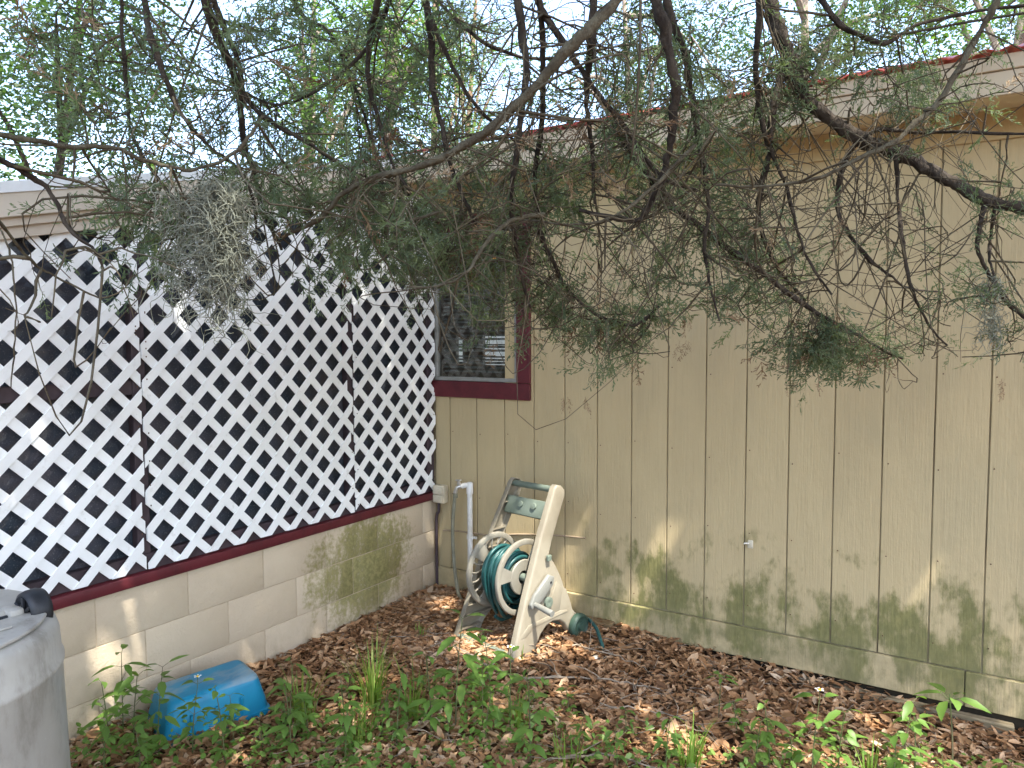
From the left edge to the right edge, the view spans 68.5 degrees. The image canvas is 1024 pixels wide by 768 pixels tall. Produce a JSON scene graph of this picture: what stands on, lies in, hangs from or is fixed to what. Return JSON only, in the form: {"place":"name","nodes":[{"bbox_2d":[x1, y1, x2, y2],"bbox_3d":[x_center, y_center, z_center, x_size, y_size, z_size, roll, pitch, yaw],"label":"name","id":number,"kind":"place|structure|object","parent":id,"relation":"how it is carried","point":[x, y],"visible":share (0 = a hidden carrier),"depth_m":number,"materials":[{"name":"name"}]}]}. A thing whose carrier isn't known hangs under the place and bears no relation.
{"place":"outdoors","nodes":[
{"label":"outdoors","id":0,"kind":"place"},
{"bbox_2d":[0,0,1018,180],"label":"sky","id":1,"kind":"structure","parent":0,"point":[577,8],"materials":[{"name":"white"}]},
{"bbox_2d":[69,583,1023,767],"bbox_3d":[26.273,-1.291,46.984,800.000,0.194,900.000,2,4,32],"label":"ground","id":2,"kind":"structure","parent":0,"point":[435,748],"depth_m":3.22,"materials":[{"name":"brown plant"}]},
{"bbox_2d":[0,588,70,767],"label":"trash can","id":3,"kind":"object","parent":2,"relation":"on","point":[34,733],"visible":1,"depth_m":1.85,"materials":[{"name":"grey plastic"}]},
{"bbox_2d":[0,125,197,180],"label":"young tree","id":4,"kind":"object","parent":2,"relation":"on","point":[151,165],"depth_m":7.99,"materials":[{"name":"green plant"}]},
{"bbox_2d":[81,721,123,767],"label":"leafy weed","id":5,"kind":"object","parent":2,"relation":"on","point":[105,734],"visible":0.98,"depth_m":2.68,"materials":[{"name":"green plant"}]},
{"bbox_2d":[80,678,130,746],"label":"leafy weed","id":6,"kind":"object","parent":2,"relation":"on","point":[114,709],"visible":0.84,"depth_m":2.82,"materials":[{"name":"green plant"}]},
{"bbox_2d":[92,644,150,731],"bbox_3d":[-1.536,1.208,2.958,0.212,0.384,0.191,2,4,31],"label":"leafy weed","id":7,"kind":"object","parent":2,"relation":"on","point":[128,669],"visible":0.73,"depth_m":2.94,"materials":[{"name":"green plant"}]},
{"bbox_2d":[0,0,252,180],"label":"oak tree","id":8,"kind":"object","parent":2,"relation":"on","point":[9,127],"visible":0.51,"depth_m":6.83,"materials":[{"name":"green plant"}]},
{"bbox_2d":[115,669,157,746],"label":"leafy weed","id":9,"kind":"object","parent":2,"relation":"on","point":[126,682],"visible":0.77,"depth_m":2.86,"materials":[{"name":"green plant"}]},
{"bbox_2d":[120,721,157,767],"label":"leafy weed","id":10,"kind":"object","parent":2,"relation":"on","point":[143,748],"visible":0.94,"depth_m":2.71,"materials":[{"name":"green plant"}]},
{"bbox_2d":[127,655,187,752],"bbox_3d":[-1.339,1.227,2.843,0.187,0.376,0.208,2,4,29],"label":"leafy weed","id":11,"kind":"object","parent":2,"relation":"on","point":[161,687],"visible":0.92,"depth_m":2.83,"materials":[{"name":"green plant"}]},
{"bbox_2d":[176,674,215,752],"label":"leafy weed","id":12,"kind":"object","parent":2,"relation":"on","point":[185,733],"visible":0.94,"depth_m":2.85,"materials":[{"name":"green plant"}]},
{"bbox_2d":[147,660,269,745],"bbox_3d":[-1.270,1.312,3.136,0.435,0.170,0.282,-6,8,-42],"label":"plastic tote","id":13,"kind":"object","parent":2,"relation":"on","point":[235,676],"visible":0.66,"depth_m":3.08,"materials":[{"name":"blue plastic"}]},
{"bbox_2d":[0,160,435,742],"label":"porch","id":14,"kind":"object","parent":2,"relation":"on","point":[258,598],"visible":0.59,"depth_m":3.40,"materials":[{"name":"white paint"}]},
{"bbox_2d":[0,225,146,593],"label":"lattice panel","id":15,"kind":"object","parent":14,"relation":"on","point":[12,503],"visible":0.81,"depth_m":2.85,"materials":[{"name":"white paint"}]},
{"bbox_2d":[137,201,354,568],"bbox_3d":[-1.198,-0.110,3.601,0.013,1.708,1.214,2,4,32],"label":"lattice panel","id":16,"kind":"object","parent":14,"relation":"on","point":[165,445],"visible":0.82,"depth_m":3.55,"materials":[{"name":"white paint"}]},
{"bbox_2d":[351,191,435,509],"bbox_3d":[-0.679,-0.244,4.414,0.013,1.874,0.716,2,4,32],"label":"lattice panel","id":17,"kind":"object","parent":14,"relation":"attached to","point":[369,430],"visible":0.79,"depth_m":4.38,"materials":[{"name":"white paint"}]},
{"bbox_2d":[192,685,249,766],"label":"leafy weed","id":18,"kind":"object","parent":2,"relation":"on","point":[223,724],"visible":0.99,"depth_m":2.78,"materials":[{"name":"green plant"}]},
{"bbox_2d":[213,693,246,738],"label":"leafy weed","id":19,"kind":"object","parent":2,"relation":"on","point":[232,712],"visible":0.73,"depth_m":2.93,"materials":[{"name":"green plant"}]},
{"bbox_2d":[246,712,274,750],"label":"leafy weed","id":20,"kind":"object","parent":2,"relation":"on","point":[259,728],"visible":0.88,"depth_m":2.88,"materials":[{"name":"green plant"}]},
{"bbox_2d":[268,693,293,724],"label":"leafy weed","id":21,"kind":"object","parent":2,"relation":"on","point":[281,704],"visible":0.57,"depth_m":3.06,"materials":[{"name":"green plant"}]},
{"bbox_2d":[265,657,311,737],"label":"leafy weed","id":22,"kind":"object","parent":2,"relation":"on","point":[282,687],"visible":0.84,"depth_m":2.96,"materials":[{"name":"green plant"}]},
{"bbox_2d":[262,677,316,761],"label":"leafy weed","id":23,"kind":"object","parent":2,"relation":"on","point":[285,729],"visible":1,"depth_m":2.81,"materials":[{"name":"green plant"}]},
{"bbox_2d":[182,0,405,164],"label":"oak tree","id":24,"kind":"object","parent":2,"relation":"on","point":[287,80],"visible":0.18,"depth_m":11.91,"materials":[{"name":"green plant"}]},
{"bbox_2d":[281,664,330,729],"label":"grass tuft","id":25,"kind":"object","parent":2,"relation":"on","point":[307,691],"visible":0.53,"depth_m":3.12,"materials":[{"name":"green plant"}]},
{"bbox_2d":[292,699,320,739],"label":"leafy weed","id":26,"kind":"object","parent":2,"relation":"on","point":[312,717],"visible":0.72,"depth_m":2.96,"materials":[{"name":"green plant"}]},
{"bbox_2d":[323,672,364,740],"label":"leafy weed","id":27,"kind":"object","parent":2,"relation":"on","point":[354,704],"visible":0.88,"depth_m":2.91,"materials":[{"name":"green plant"}]},
{"bbox_2d":[326,708,363,762],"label":"leafy weed","id":28,"kind":"object","parent":2,"relation":"on","point":[347,720],"visible":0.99,"depth_m":2.77,"materials":[{"name":"green plant"}]},
{"bbox_2d":[337,673,358,699],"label":"leafy weed","id":29,"kind":"object","parent":2,"relation":"on","point":[351,679],"visible":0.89,"depth_m":3.28,"materials":[{"name":"green plant"}]},
{"bbox_2d":[318,688,381,750],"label":"grass tuft","id":30,"kind":"object","parent":2,"relation":"on","point":[360,725],"visible":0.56,"depth_m":2.94,"materials":[{"name":"green plant"}]},
{"bbox_2d":[335,621,416,712],"bbox_3d":[-0.594,1.232,3.207,0.364,0.354,0.357,2,4,32],"label":"grass tuft","id":31,"kind":"object","parent":2,"relation":"on","point":[372,686],"visible":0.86,"depth_m":3.24,"materials":[{"name":"green plant"}]},
{"bbox_2d":[228,0,536,161],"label":"oak tree","id":32,"kind":"object","parent":2,"relation":"on","point":[380,43],"visible":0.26,"depth_m":10.17,"materials":[{"name":"green plant"}]},
{"bbox_2d":[363,686,405,736],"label":"leafy weed","id":33,"kind":"object","parent":2,"relation":"on","point":[386,709],"visible":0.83,"depth_m":2.99,"materials":[{"name":"green plant"}]},
{"bbox_2d":[373,665,421,742],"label":"leafy weed","id":34,"kind":"object","parent":2,"relation":"on","point":[402,704],"visible":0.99,"depth_m":2.95,"materials":[{"name":"green plant"}]},
{"bbox_2d":[390,653,435,721],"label":"grass tuft","id":35,"kind":"object","parent":2,"relation":"on","point":[409,702],"visible":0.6,"depth_m":3.13,"materials":[{"name":"green plant"}]},
{"bbox_2d":[391,628,449,637],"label":"fallen twig","id":36,"kind":"object","parent":2,"relation":"on","point":[419,634],"visible":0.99,"depth_m":3.99,"materials":[{"name":"brown wood"}]},
{"bbox_2d":[415,623,433,635],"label":"grass tuft","id":37,"kind":"object","parent":2,"relation":"on","point":[419,627],"visible":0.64,"depth_m":4.06,"materials":[{"name":"green plant"}]},
{"bbox_2d":[407,651,454,731],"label":"leafy weed","id":38,"kind":"object","parent":2,"relation":"on","point":[440,689],"visible":0.94,"depth_m":2.98,"materials":[{"name":"green plant"}]},
{"bbox_2d":[368,0,515,157],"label":"pine tree","id":39,"kind":"object","parent":2,"relation":"on","point":[430,119],"visible":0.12,"depth_m":15.48,"materials":[{"name":"green plant"}]},
{"bbox_2d":[422,609,489,724],"bbox_3d":[-0.225,1.156,3.038,0.289,0.522,0.260,0,3,3],"label":"leafy weed","id":40,"kind":"object","parent":2,"relation":"on","point":[461,693],"visible":1,"depth_m":3.00,"materials":[{"name":"green plant"}]},
{"bbox_2d":[453,479,476,576],"bbox_3d":[-0.285,0.954,4.606,0.148,0.752,0.050,0,3,6],"label":"standpipe","id":41,"kind":"object","parent":2,"relation":"on","point":[468,486],"visible":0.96,"depth_m":4.58,"materials":[{"name":"white plastic"}]},
{"bbox_2d":[451,493,462,599],"bbox_3d":[-0.295,0.996,4.510,0.049,0.647,0.270,-2,4,-29],"label":"supply hose","id":42,"kind":"object","parent":41,"relation":"hanging from","point":[455,495],"visible":0.85,"depth_m":4.59,"materials":[{"name":"grey rubber"}]},
{"bbox_2d":[416,0,532,144],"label":"pine tree","id":43,"kind":"object","parent":2,"relation":"on","point":[478,100],"visible":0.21,"depth_m":18.21,"materials":[{"name":"green plant"}]},
{"bbox_2d":[461,655,499,722],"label":"leafy weed","id":44,"kind":"object","parent":2,"relation":"on","point":[478,703],"visible":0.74,"depth_m":3.08,"materials":[{"name":"green plant"}]},
{"bbox_2d":[477,661,492,682],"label":"leafy weed","id":45,"kind":"object","parent":2,"relation":"on","point":[487,675],"visible":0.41,"depth_m":3.40,"materials":[{"name":"green plant"}]},
{"bbox_2d":[468,689,507,742],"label":"leafy weed","id":46,"kind":"object","parent":2,"relation":"on","point":[493,713],"visible":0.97,"depth_m":2.94,"materials":[{"name":"green plant"}]},
{"bbox_2d":[463,631,514,704],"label":"leafy weed","id":47,"kind":"object","parent":2,"relation":"on","point":[490,669],"visible":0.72,"depth_m":3.17,"materials":[{"name":"green plant"}]},
{"bbox_2d":[487,645,530,731],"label":"leafy weed","id":48,"kind":"object","parent":2,"relation":"on","point":[502,674],"visible":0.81,"depth_m":3.03,"materials":[{"name":"green plant"}]},
{"bbox_2d":[0,0,1023,435],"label":"cedar tree","id":49,"kind":"object","parent":2,"relation":"on","point":[386,238],"visible":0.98,"depth_m":1.73,"materials":[{"name":"green plant"}]},
{"bbox_2d":[133,168,282,357],"bbox_3d":[-0.525,-0.209,1.323,0.269,0.330,0.190,0,3,8],"label":"spanish moss","id":50,"kind":"object","parent":49,"relation":"hanging from","point":[217,265],"visible":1,"depth_m":1.30,"materials":[{"name":"grey plant"}]},
{"bbox_2d":[398,238,453,301],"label":"spanish moss","id":51,"kind":"object","parent":49,"relation":"hanging from","point":[418,278],"visible":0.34,"depth_m":1.85,"materials":[{"name":"grey plant"}]},
{"bbox_2d":[961,272,1015,359],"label":"spanish moss","id":52,"kind":"object","parent":49,"relation":"hanging from","point":[992,318],"visible":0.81,"depth_m":1.75,"materials":[{"name":"plant"}]},
{"bbox_2d":[500,684,535,728],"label":"grass tuft","id":53,"kind":"object","parent":2,"relation":"on","point":[518,713],"visible":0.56,"depth_m":3.09,"materials":[{"name":"green plant"}]},
{"bbox_2d":[454,477,587,661],"bbox_3d":[0.064,0.941,3.950,0.613,0.828,0.563,3,5,44],"label":"hose cart","id":54,"kind":"object","parent":2,"relation":"on","point":[534,581],"visible":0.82,"depth_m":3.89,"materials":[{"name":"beige plastic"}]},
{"bbox_2d":[481,543,603,658],"bbox_3d":[0.182,1.100,3.938,0.640,0.511,0.376,1,4,17],"label":"garden hose","id":55,"kind":"object","parent":54,"relation":"attached to","point":[490,567],"visible":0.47,"depth_m":3.89,"materials":[{"name":"rubber"}]},
{"bbox_2d":[517,667,537,702],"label":"leafy weed","id":56,"kind":"object","parent":2,"relation":"on","point":[531,683],"visible":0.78,"depth_m":3.25,"materials":[{"name":"green plant"}]},
{"bbox_2d":[501,676,557,764],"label":"leafy weed","id":57,"kind":"object","parent":2,"relation":"on","point":[539,715],"visible":0.99,"depth_m":2.77,"materials":[{"name":"green plant"}]},
{"bbox_2d":[70,671,997,767],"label":"ground cover","id":58,"kind":"object","parent":2,"relation":"on","point":[416,752],"visible":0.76,"depth_m":2.85,"materials":[{"name":"green plant"}]},
{"bbox_2d":[431,638,659,708],"bbox_3d":[0.070,1.321,3.522,1.155,0.142,0.410,2,4,28],"label":"fallen twig","id":59,"kind":"object","parent":2,"relation":"on","point":[545,677],"visible":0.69,"depth_m":3.47,"materials":[{"name":"wood"}]},
{"bbox_2d":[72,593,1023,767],"bbox_3d":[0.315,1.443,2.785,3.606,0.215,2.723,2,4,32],"label":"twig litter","id":60,"kind":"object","parent":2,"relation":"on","point":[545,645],"visible":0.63,"depth_m":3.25,"materials":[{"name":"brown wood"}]},
{"bbox_2d":[538,723,583,767],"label":"grass tuft","id":61,"kind":"object","parent":2,"relation":"on","point":[564,760],"visible":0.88,"depth_m":2.81,"materials":[{"name":"green plant"}]},
{"bbox_2d":[556,685,577,711],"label":"leafy weed","id":62,"kind":"object","parent":2,"relation":"on","point":[564,700],"visible":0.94,"depth_m":3.20,"materials":[{"name":"green plant"}]},
{"bbox_2d":[568,711,594,750],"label":"leafy weed","id":63,"kind":"object","parent":2,"relation":"on","point":[588,719],"visible":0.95,"depth_m":2.86,"materials":[{"name":"green plant"}]},
{"bbox_2d":[586,615,614,631],"bbox_3d":[0.423,1.340,4.190,0.300,0.077,0.063,2,4,32],"label":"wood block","id":64,"kind":"object","parent":2,"relation":"on","point":[606,623],"depth_m":4.12,"materials":[{"name":"brown wood"}]},
{"bbox_2d":[553,606,652,672],"bbox_3d":[0.499,1.281,3.712,0.442,0.179,0.435,2,4,32],"label":"fallen twig","id":65,"kind":"object","parent":2,"relation":"on","point":[587,648],"visible":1,"depth_m":3.74,"materials":[{"name":"wood"}]},
{"bbox_2d":[603,724,628,767],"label":"leafy weed","id":66,"kind":"object","parent":2,"relation":"on","point":[617,744],"visible":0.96,"depth_m":2.73,"materials":[{"name":"green plant"}]},
{"bbox_2d":[538,728,695,767],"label":"fallen twig","id":67,"kind":"object","parent":2,"relation":"on","point":[574,756],"visible":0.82,"depth_m":2.83,"materials":[{"name":"wood"}]},
{"bbox_2d":[618,706,637,737],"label":"leafy weed","id":68,"kind":"object","parent":2,"relation":"on","point":[621,721],"visible":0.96,"depth_m":3.02,"materials":[{"name":"green plant"}]},
{"bbox_2d":[486,0,788,125],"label":"oak tree","id":69,"kind":"object","parent":2,"relation":"on","point":[592,77],"visible":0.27,"depth_m":14.45,"materials":[{"name":"green plant"}]},
{"bbox_2d":[650,716,683,767],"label":"leafy weed","id":70,"kind":"object","parent":2,"relation":"on","point":[674,740],"visible":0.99,"depth_m":2.78,"materials":[{"name":"green plant"}]},
{"bbox_2d":[600,686,741,751],"bbox_3d":[0.655,1.335,3.141,0.589,0.174,0.405,1,4,18],"label":"fallen twig","id":71,"kind":"object","parent":2,"relation":"on","point":[662,712],"visible":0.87,"depth_m":3.17,"materials":[{"name":"brown wood"}]},
{"bbox_2d":[653,710,716,767],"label":"grass tuft","id":72,"kind":"object","parent":2,"relation":"on","point":[692,758],"visible":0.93,"depth_m":2.81,"materials":[{"name":"green plant"}]},
{"bbox_2d":[363,43,1023,732],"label":"house","id":73,"kind":"structure","parent":2,"relation":"on","point":[881,529],"depth_m":3.60,"materials":[{"name":"beige wood"}]},
{"bbox_2d":[435,503,439,584],"bbox_3d":[-0.470,1.015,4.765,0.044,0.533,0.021,3,5,42],"label":"conduit","id":74,"kind":"object","parent":73,"relation":"attached to","point":[436,543],"visible":1,"depth_m":4.76,"materials":[{"name":"brown paint"}]},
{"bbox_2d":[433,484,447,503],"bbox_3d":[-0.454,0.692,4.728,0.084,0.112,0.066,2,4,32],"label":"outlet box","id":75,"kind":"object","parent":73,"relation":"attached to","point":[440,493],"visible":1,"depth_m":4.70,"materials":[{"name":"beige plastic"}]},
{"bbox_2d":[432,207,530,400],"bbox_3d":[-0.185,-0.472,4.554,0.728,1.115,0.086,2,4,32],"label":"window","id":76,"kind":"structure","parent":73,"relation":"in","point":[463,387],"depth_m":4.58,"materials":[{"name":"red paint"}]},
{"bbox_2d":[443,529,585,538],"bbox_3d":[-0.012,0.896,4.494,1.006,0.102,0.011,2,4,32],"label":"cable","id":77,"kind":"object","parent":73,"relation":"attached to","point":[519,534],"visible":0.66,"depth_m":4.44,"materials":[{"name":"paint"}]},
{"bbox_2d":[743,540,752,548],"bbox_3d":[1.169,0.795,3.726,0.052,0.040,0.023,-1,3,-5],"label":"bracket","id":78,"kind":"object","parent":73,"relation":"attached to","point":[750,543],"visible":1,"depth_m":3.72,"materials":[{"name":"beige plastic"}]},
{"bbox_2d":[705,671,737,717],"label":"leafy weed","id":79,"kind":"object","parent":2,"relation":"on","point":[721,678],"visible":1,"depth_m":3.20,"materials":[{"name":"green plant"}]},
{"bbox_2d":[722,699,750,733],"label":"leafy weed","id":80,"kind":"object","parent":2,"relation":"on","point":[735,719],"visible":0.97,"depth_m":3.07,"materials":[{"name":"green plant"}]},
{"bbox_2d":[738,718,775,767],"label":"leafy weed","id":81,"kind":"object","parent":2,"relation":"on","point":[765,743],"visible":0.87,"depth_m":2.77,"materials":[{"name":"green plant"}]},
{"bbox_2d":[746,700,791,764],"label":"leafy weed","id":82,"kind":"object","parent":2,"relation":"on","point":[762,736],"visible":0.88,"depth_m":2.79,"materials":[{"name":"green plant"}]},
{"bbox_2d":[781,733,805,762],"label":"leafy weed","id":83,"kind":"object","parent":2,"relation":"on","point":[785,750],"visible":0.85,"depth_m":2.86,"materials":[{"name":"green plant"}]},
{"bbox_2d":[792,687,838,767],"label":"leafy weed","id":84,"kind":"object","parent":2,"relation":"on","point":[797,756],"visible":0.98,"depth_m":2.78,"materials":[{"name":"green plant"}]},
{"bbox_2d":[655,0,1013,99],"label":"oak tree","id":85,"kind":"object","parent":2,"relation":"on","point":[801,5],"visible":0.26,"depth_m":11.81,"materials":[{"name":"green plant"}]},
{"bbox_2d":[821,709,868,767],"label":"leafy weed","id":86,"kind":"object","parent":2,"relation":"on","point":[851,736],"visible":0.98,"depth_m":2.75,"materials":[{"name":"green plant"}]},
{"bbox_2d":[852,736,894,767],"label":"grass tuft","id":87,"kind":"object","parent":2,"relation":"on","point":[869,765],"visible":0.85,"depth_m":2.80,"materials":[{"name":"green plant"}]},
{"bbox_2d":[880,731,913,767],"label":"leafy weed","id":88,"kind":"object","parent":2,"relation":"on","point":[903,753],"visible":0.97,"depth_m":2.75,"materials":[{"name":"green plant"}]},
{"bbox_2d":[795,675,1013,734],"bbox_3d":[1.734,1.477,3.393,0.885,0.120,0.049,2,4,32],"label":"timber","id":89,"kind":"object","parent":2,"relation":"on","point":[993,722],"visible":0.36,"depth_m":3.26,"materials":[{"name":"wood"}]},
{"bbox_2d":[878,696,933,767],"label":"leafy weed","id":90,"kind":"object","parent":2,"relation":"on","point":[908,706],"visible":0.84,"depth_m":2.78,"materials":[{"name":"green plant"}]},
{"bbox_2d":[893,713,933,767],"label":"leafy weed","id":91,"kind":"object","parent":2,"relation":"on","point":[917,726],"visible":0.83,"depth_m":2.83,"materials":[{"name":"green plant"}]},
{"bbox_2d":[853,0,1023,62],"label":"young tree","id":92,"kind":"object","parent":2,"relation":"on","point":[977,4],"visible":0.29,"depth_m":10.20,"materials":[{"name":"green plant"}]},
{"bbox_2d":[931,743,962,767],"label":"leafy weed","id":93,"kind":"object","parent":2,"relation":"on","point":[951,762],"visible":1,"depth_m":2.71,"materials":[{"name":"green plant"}]},
{"bbox_2d":[914,683,991,766],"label":"leafy weed","id":94,"kind":"object","parent":2,"relation":"on","point":[941,708],"visible":0.98,"depth_m":2.81,"materials":[{"name":"green plant"}]},
{"bbox_2d":[992,758,1023,767],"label":"leafy weed","id":95,"kind":"object","parent":2,"relation":"on","point":[1001,761],"visible":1,"depth_m":2.71,"materials":[{"name":"green plant"}]}
]}

